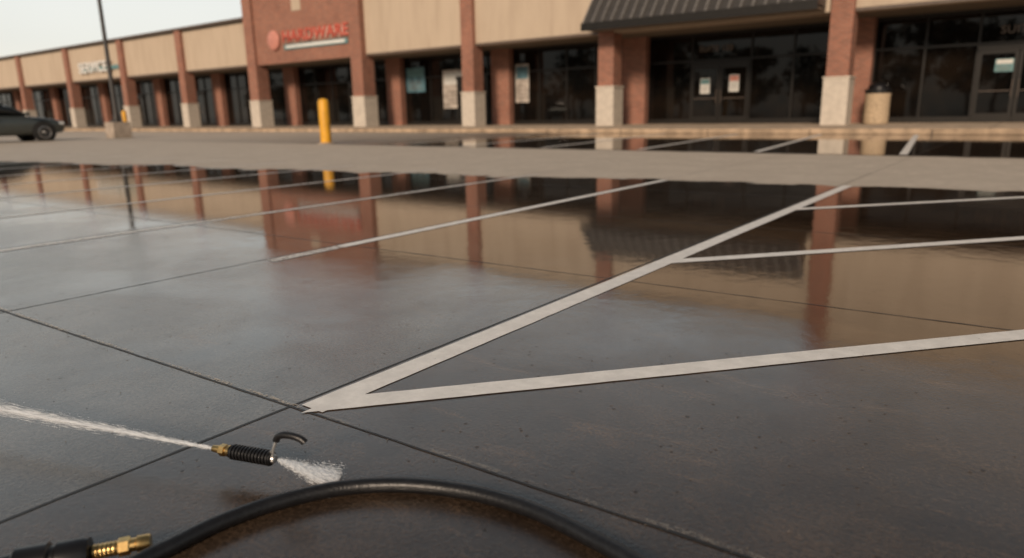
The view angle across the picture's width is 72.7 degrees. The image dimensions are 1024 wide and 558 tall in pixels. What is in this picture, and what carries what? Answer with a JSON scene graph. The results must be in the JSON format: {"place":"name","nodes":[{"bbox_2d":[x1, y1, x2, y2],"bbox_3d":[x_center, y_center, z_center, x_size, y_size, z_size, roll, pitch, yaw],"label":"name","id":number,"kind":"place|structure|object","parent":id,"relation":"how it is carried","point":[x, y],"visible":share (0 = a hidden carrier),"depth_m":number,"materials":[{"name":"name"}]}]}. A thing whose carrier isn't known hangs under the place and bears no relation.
{"place":"outdoors","nodes":[
{"label":"outdoors","id":0,"kind":"place"},
{"bbox_2d":[0,0,241,56],"label":"sky","id":1,"kind":"structure","parent":0,"point":[26,26],"materials":[{"name":"white"}]},
{"bbox_2d":[0,131,1023,557],"bbox_3d":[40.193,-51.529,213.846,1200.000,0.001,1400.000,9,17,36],"label":"ground","id":2,"kind":"structure","parent":0,"point":[768,457],"depth_m":2.53,"materials":[{"name":"concrete"}]},
{"bbox_2d":[0,103,63,140],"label":"parked car","id":3,"kind":"object","parent":2,"relation":"on","point":[22,126],"visible":0.99,"depth_m":26.59,"materials":[{"name":"paint"}]},
{"bbox_2d":[0,534,151,557],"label":"hose coupling","id":4,"kind":"object","parent":2,"relation":"on","point":[83,547],"visible":0.97,"depth_m":1.26,"materials":[{"name":"gold metal"}]},
{"bbox_2d":[5,157,178,168],"bbox_3d":[-8.649,-1.908,11.994,0.088,0.001,5.950,9,17,36],"label":"parking line","id":5,"kind":"object","parent":2,"relation":"on","point":[85,163],"visible":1,"depth_m":12.92,"materials":[{"name":"paint"}]},
{"bbox_2d":[0,398,210,449],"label":"water spray","id":6,"kind":"object","parent":2,"relation":"on","point":[100,426],"visible":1,"depth_m":1.71,"materials":[{"name":"white liquid"}]},
{"bbox_2d":[3,160,216,175],"bbox_3d":[-7.240,-1.670,10.898,0.089,0.001,6.050,9,17,36],"label":"parking line","id":7,"kind":"object","parent":2,"relation":"on","point":[115,167],"visible":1,"depth_m":11.69,"materials":[{"name":"paint"}]},
{"bbox_2d":[97,0,131,137],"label":"light pole","id":8,"kind":"object","parent":2,"relation":"on","point":[116,127],"visible":1,"depth_m":29.12,"materials":[{"name":"metal"}]},
{"bbox_2d":[5,162,284,184],"bbox_3d":[-5.831,-1.433,9.802,0.088,0.001,6.150,9,17,36],"label":"parking line","id":9,"kind":"object","parent":2,"relation":"on","point":[134,174],"visible":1,"depth_m":10.17,"materials":[{"name":"paint"}]},
{"bbox_2d":[1,307,297,405],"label":"joint","id":10,"kind":"object","parent":2,"relation":"on","point":[216,379],"visible":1,"depth_m":2.25,"materials":[{"name":"black"}]},
{"bbox_2d":[3,165,352,197],"bbox_3d":[-4.422,-1.195,8.706,0.089,0.001,6.250,9,17,36],"label":"parking line","id":11,"kind":"object","parent":2,"relation":"on","point":[160,183],"visible":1,"depth_m":8.70,"materials":[{"name":"paint"}]},
{"bbox_2d":[0,169,436,217],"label":"parking line","id":12,"kind":"object","parent":2,"relation":"on","point":[199,195],"visible":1,"depth_m":7.21,"materials":[{"name":"paint"}]},
{"bbox_2d":[211,431,307,465],"bbox_3d":[-0.566,0.372,1.558,0.256,0.089,0.035,4,14,18],"label":"pressure washer gun","id":13,"kind":"object","parent":2,"relation":"on","point":[256,455],"visible":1,"depth_m":1.55,"materials":[{"name":"black metal"}]},
{"bbox_2d":[0,174,538,251],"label":"parking line","id":14,"kind":"object","parent":2,"relation":"on","point":[2,250],"visible":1,"depth_m":5.55,"materials":[{"name":"paint"}]},
{"bbox_2d":[269,246,339,261],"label":"parking line","id":15,"kind":"object","parent":2,"relation":"on","point":[302,254],"visible":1,"depth_m":4.12,"materials":[{"name":"paint"}]},
{"bbox_2d":[277,458,343,484],"bbox_3d":[-0.453,0.431,1.568,0.156,0.089,0.167,24,11,-9],"label":"water spray","id":16,"kind":"object","parent":2,"relation":"on","point":[322,474],"visible":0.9,"depth_m":1.55,"materials":[{"name":"white liquid"}]},
{"bbox_2d":[318,98,334,143],"bbox_3d":[-5.279,-4.444,19.609,0.480,1.240,0.480,9,17,36],"label":"bollard","id":17,"kind":"object","parent":2,"relation":"on","point":[324,120],"visible":0.99,"depth_m":19.50,"materials":[{"name":"yellow metal"}]},
{"bbox_2d":[6,155,661,247],"bbox_3d":[-2.239,-0.548,5.856,0.014,0.001,18.600,9,17,36],"label":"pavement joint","id":18,"kind":"object","parent":2,"relation":"on","point":[291,207],"visible":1,"depth_m":5.96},
{"bbox_2d":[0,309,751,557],"bbox_3d":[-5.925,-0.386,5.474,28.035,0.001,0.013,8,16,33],"label":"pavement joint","id":19,"kind":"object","parent":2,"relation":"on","point":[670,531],"visible":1,"depth_m":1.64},
{"bbox_2d":[128,477,644,557],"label":"pressure washer hose","id":20,"kind":"object","parent":2,"relation":"on","point":[594,540],"visible":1,"depth_m":1.41,"materials":[{"name":"black rubber"}]},
{"bbox_2d":[1,153,790,312],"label":"pavement joint","id":21,"kind":"object","parent":2,"relation":"on","point":[319,248],"visible":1,"depth_m":4.03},
{"bbox_2d":[396,133,541,144],"bbox_3d":[-0.982,-4.363,21.559,0.123,0.001,8.299,7,16,30],"label":"parking line","id":22,"kind":"object","parent":2,"relation":"on","point":[474,138],"visible":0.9,"depth_m":21.05,"materials":[{"name":"paint"}]},
{"bbox_2d":[0,136,962,522],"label":"pavement joint","id":23,"kind":"object","parent":2,"relation":"on","point":[348,382],"visible":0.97,"depth_m":1.97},
{"bbox_2d":[11,216,990,557],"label":"pavement grit","id":24,"kind":"object","parent":2,"relation":"on","point":[405,402],"visible":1,"depth_m":1.86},
{"bbox_2d":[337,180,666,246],"bbox_3d":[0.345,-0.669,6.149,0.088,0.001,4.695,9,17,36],"label":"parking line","id":25,"kind":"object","parent":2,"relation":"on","point":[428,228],"visible":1,"depth_m":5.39,"materials":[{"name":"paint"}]},
{"bbox_2d":[1,200,1010,329],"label":"pavement joint","id":26,"kind":"object","parent":2,"relation":"on","point":[603,277],"visible":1,"depth_m":3.27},
{"bbox_2d":[16,172,1013,246],"bbox_3d":[-3.738,-1.108,8.295,28.035,0.001,0.012,8,16,33],"label":"pavement joint","id":27,"kind":"object","parent":2,"relation":"on","point":[595,215],"visible":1,"depth_m":5.18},
{"bbox_2d":[466,134,591,145],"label":"parking line","id":28,"kind":"object","parent":2,"relation":"on","point":[525,140],"visible":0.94,"depth_m":19.24,"materials":[{"name":"paint"}]},
{"bbox_2d":[302,185,850,411],"bbox_3d":[1.422,-0.292,4.503,0.095,0.001,6.600,9,17,36],"label":"parking line","id":29,"kind":"object","parent":2,"relation":"on","point":[382,379],"visible":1,"depth_m":2.70,"materials":[{"name":"paint"}]},
{"bbox_2d":[541,134,660,147],"bbox_3d":[2.775,-3.769,18.798,0.124,0.001,8.299,7,16,30],"label":"parking line","id":30,"kind":"object","parent":2,"relation":"on","point":[598,141],"visible":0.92,"depth_m":17.82,"materials":[{"name":"paint"}]},
{"bbox_2d":[302,329,1023,412],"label":"parking line","id":31,"kind":"object","parent":2,"relation":"on","point":[352,401],"visible":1,"depth_m":2.17,"materials":[{"name":"paint"}]},
{"bbox_2d":[636,134,736,149],"bbox_3d":[4.654,-3.471,17.418,0.124,0.001,8.299,7,16,30],"label":"parking line","id":32,"kind":"object","parent":2,"relation":"on","point":[683,142],"visible":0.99,"depth_m":16.43,"materials":[{"name":"paint"}]},
{"bbox_2d":[754,134,822,151],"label":"parking line","id":33,"kind":"object","parent":2,"relation":"on","point":[786,143],"visible":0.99,"depth_m":14.96,"materials":[{"name":"paint"}]},
{"bbox_2d":[660,236,1023,263],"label":"parking line","id":34,"kind":"object","parent":2,"relation":"on","point":[837,250],"visible":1,"depth_m":3.93,"materials":[{"name":"paint"}]},
{"bbox_2d":[790,196,1023,209],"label":"parking line","id":35,"kind":"object","parent":2,"relation":"on","point":[906,203],"visible":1,"depth_m":5.73,"materials":[{"name":"paint"}]},
{"bbox_2d":[900,135,918,154],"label":"parking line","id":36,"kind":"object","parent":2,"relation":"on","point":[907,148],"visible":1,"depth_m":13.28,"materials":[{"name":"paint"}]},
{"bbox_2d":[64,122,1023,134],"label":"sidewalk","id":37,"kind":"structure","parent":0,"point":[980,128],"depth_m":24.25,"materials":[{"name":"concrete"}]},
{"bbox_2d":[122,110,127,121],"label":"bollard","id":38,"kind":"object","parent":37,"relation":"on","point":[124,115],"visible":0.6,"depth_m":48.39,"materials":[{"name":"yellow metal"}]},
{"bbox_2d":[23,78,854,126],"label":"stone column bases","id":39,"kind":"object","parent":37,"relation":"on","point":[837,101],"visible":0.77,"depth_m":32.58,"materials":[{"name":"stone"}]},
{"bbox_2d":[22,76,855,110],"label":"stone column caps","id":40,"kind":"object","parent":39,"relation":"on","point":[466,92],"visible":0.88,"depth_m":32.50,"materials":[{"name":"stone"}]},
{"bbox_2d":[14,0,858,109],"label":"brick columns","id":41,"kind":"structure","parent":40,"relation":"on","point":[842,37],"depth_m":35.88,"materials":[{"name":"red brick"}]},
{"bbox_2d":[0,17,242,59],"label":"parapet coping","id":42,"kind":"object","parent":41,"relation":"on","point":[210,24],"visible":0.83,"depth_m":49.30,"materials":[{"name":"metal"}]},
{"bbox_2d":[291,0,300,10],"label":"accent tile","id":43,"kind":"object","parent":41,"relation":"attached to","point":[295,5],"visible":1,"depth_m":38.55,"materials":[{"name":"beige tile"}]},
{"bbox_2d":[252,0,349,65],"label":"brick tower front","id":44,"kind":"structure","parent":41,"relation":"attached to","point":[278,16],"depth_m":39.02,"materials":[{"name":"red brick"}]},
{"bbox_2d":[267,22,348,49],"bbox_3d":[-11.304,-13.371,38.410,7.202,1.120,0.190,9,17,36],"label":"store sign","id":45,"kind":"object","parent":44,"relation":"attached to","point":[324,31],"visible":1,"depth_m":38.26,"materials":[{"name":"plastic"}]},
{"bbox_2d":[0,0,972,88],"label":"stucco drip edge","id":46,"kind":"object","parent":41,"relation":"attached to","point":[857,9],"visible":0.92,"depth_m":29.98,"materials":[{"name":"metal"}]},
{"bbox_2d":[0,0,988,89],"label":"stucco fascia","id":47,"kind":"structure","parent":41,"relation":"attached to","point":[395,25],"depth_m":35.00,"materials":[{"name":"beige paint"}]},
{"bbox_2d":[78,60,118,73],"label":"store sign","id":48,"kind":"object","parent":47,"relation":"attached to","point":[91,67],"visible":0.81,"depth_m":54.12,"materials":[{"name":"white plastic"}]},
{"bbox_2d":[582,0,792,22],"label":"awning seams","id":49,"kind":"object","parent":47,"relation":"attached to","point":[653,9],"visible":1,"depth_m":25.65,"materials":[{"name":"black metal"}]},
{"bbox_2d":[585,0,826,22],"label":"metal awning deck","id":50,"kind":"structure","parent":47,"relation":"attached to","point":[712,5],"depth_m":25.44,"materials":[{"name":"black metal"}]},
{"bbox_2d":[581,0,818,31],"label":"awning fascia","id":51,"kind":"structure","parent":50,"relation":"attached to","point":[731,12],"depth_m":24.07,"materials":[{"name":"black metal"}]},
{"bbox_2d":[589,6,825,32],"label":"awning soffit","id":52,"kind":"structure","parent":50,"relation":"attached to","point":[819,9],"depth_m":24.68,"materials":[{"name":"grey metal"}]},
{"bbox_2d":[12,17,877,126],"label":"brick storefront piers","id":53,"kind":"structure","parent":37,"relation":"on","point":[635,67],"depth_m":34.31,"materials":[{"name":"red brick"}]},
{"bbox_2d":[0,6,1023,126],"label":"storefront frames","id":54,"kind":"structure","parent":53,"relation":"attached to","point":[720,64],"depth_m":28.28,"materials":[{"name":"brown metal"}]},
{"bbox_2d":[406,67,424,92],"bbox_3d":[-5.266,-10.865,37.993,1.400,1.300,0.008,9,17,36],"label":"window poster","id":55,"kind":"object","parent":54,"relation":"attached to","point":[415,78],"depth_m":37.98,"materials":[{"name":"teal paper"}]},
{"bbox_2d":[0,10,1023,124],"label":"storefront glass","id":56,"kind":"object","parent":54,"relation":"attached to","point":[947,81],"visible":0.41,"depth_m":28.05,"materials":[{"name":"black glass"}]},
{"bbox_2d":[442,69,461,108],"bbox_3d":[-3.017,-9.952,36.483,1.600,1.950,0.008,9,17,36],"label":"window poster","id":57,"kind":"object","parent":56,"relation":"attached to","point":[449,88],"depth_m":36.64,"materials":[{"name":"paper"}]},
{"bbox_2d":[700,78,709,93],"bbox_3d":[7.899,-7.898,28.490,0.400,0.600,0.008,9,17,36],"label":"poster","id":58,"kind":"object","parent":56,"relation":"attached to","point":[704,85],"depth_m":28.49,"materials":[{"name":"paper"}]},
{"bbox_2d":[700,44,732,51],"bbox_3d":[8.218,-9.281,28.007,1.372,0.217,0.008,9,17,36],"label":"suite lettering","id":59,"kind":"object","parent":56,"relation":"attached to","point":[716,48],"visible":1,"depth_m":28.00},
{"bbox_2d":[729,74,738,91],"bbox_3d":[8.856,-7.819,27.768,0.400,0.650,0.008,9,17,36],"label":"poster","id":60,"kind":"object","parent":56,"relation":"attached to","point":[733,82],"depth_m":27.77,"materials":[{"name":"paper"}]},
{"bbox_2d":[1001,24,1023,32],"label":"suite lettering","id":61,"kind":"object","parent":56,"relation":"attached to","point":[1009,28],"visible":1,"depth_m":22.32},
{"bbox_2d":[515,64,528,102],"bbox_3d":[0.498,-9.517,33.869,0.800,1.800,0.008,9,17,36],"label":"poster","id":62,"kind":"object","parent":54,"relation":"attached to","point":[522,81],"depth_m":33.86,"materials":[{"name":"beige paper"}]},
{"bbox_2d":[142,79,1020,113],"bbox_3d":[-3.897,-9.338,37.205,68.460,0.550,0.040,9,17,36],"label":"door hardware","id":63,"kind":"object","parent":54,"relation":"attached to","point":[743,97],"depth_m":22.98,"materials":[{"name":"metal"}]},
{"bbox_2d":[994,58,1014,71],"bbox_3d":[15.927,-6.918,22.516,0.500,0.400,0.008,9,17,36],"label":"poster","id":64,"kind":"object","parent":54,"relation":"attached to","point":[1002,65],"depth_m":22.52,"materials":[{"name":"paper"}]},
{"bbox_2d":[0,0,1023,91],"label":"canopy soffit","id":65,"kind":"structure","parent":53,"relation":"on","point":[887,13],"depth_m":27.74,"materials":[{"name":"brown paint"}]},
{"bbox_2d":[863,82,891,123],"bbox_3d":[12.382,-5.957,23.603,0.820,1.360,0.820,9,17,36],"label":"trash can","id":66,"kind":"object","parent":37,"relation":"on","point":[877,102],"visible":1,"depth_m":23.33,"materials":[{"name":"beige concrete"}]},
{"bbox_2d":[614,0,831,31],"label":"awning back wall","id":67,"kind":"structure","parent":0,"point":[828,5],"depth_m":24.46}
]}

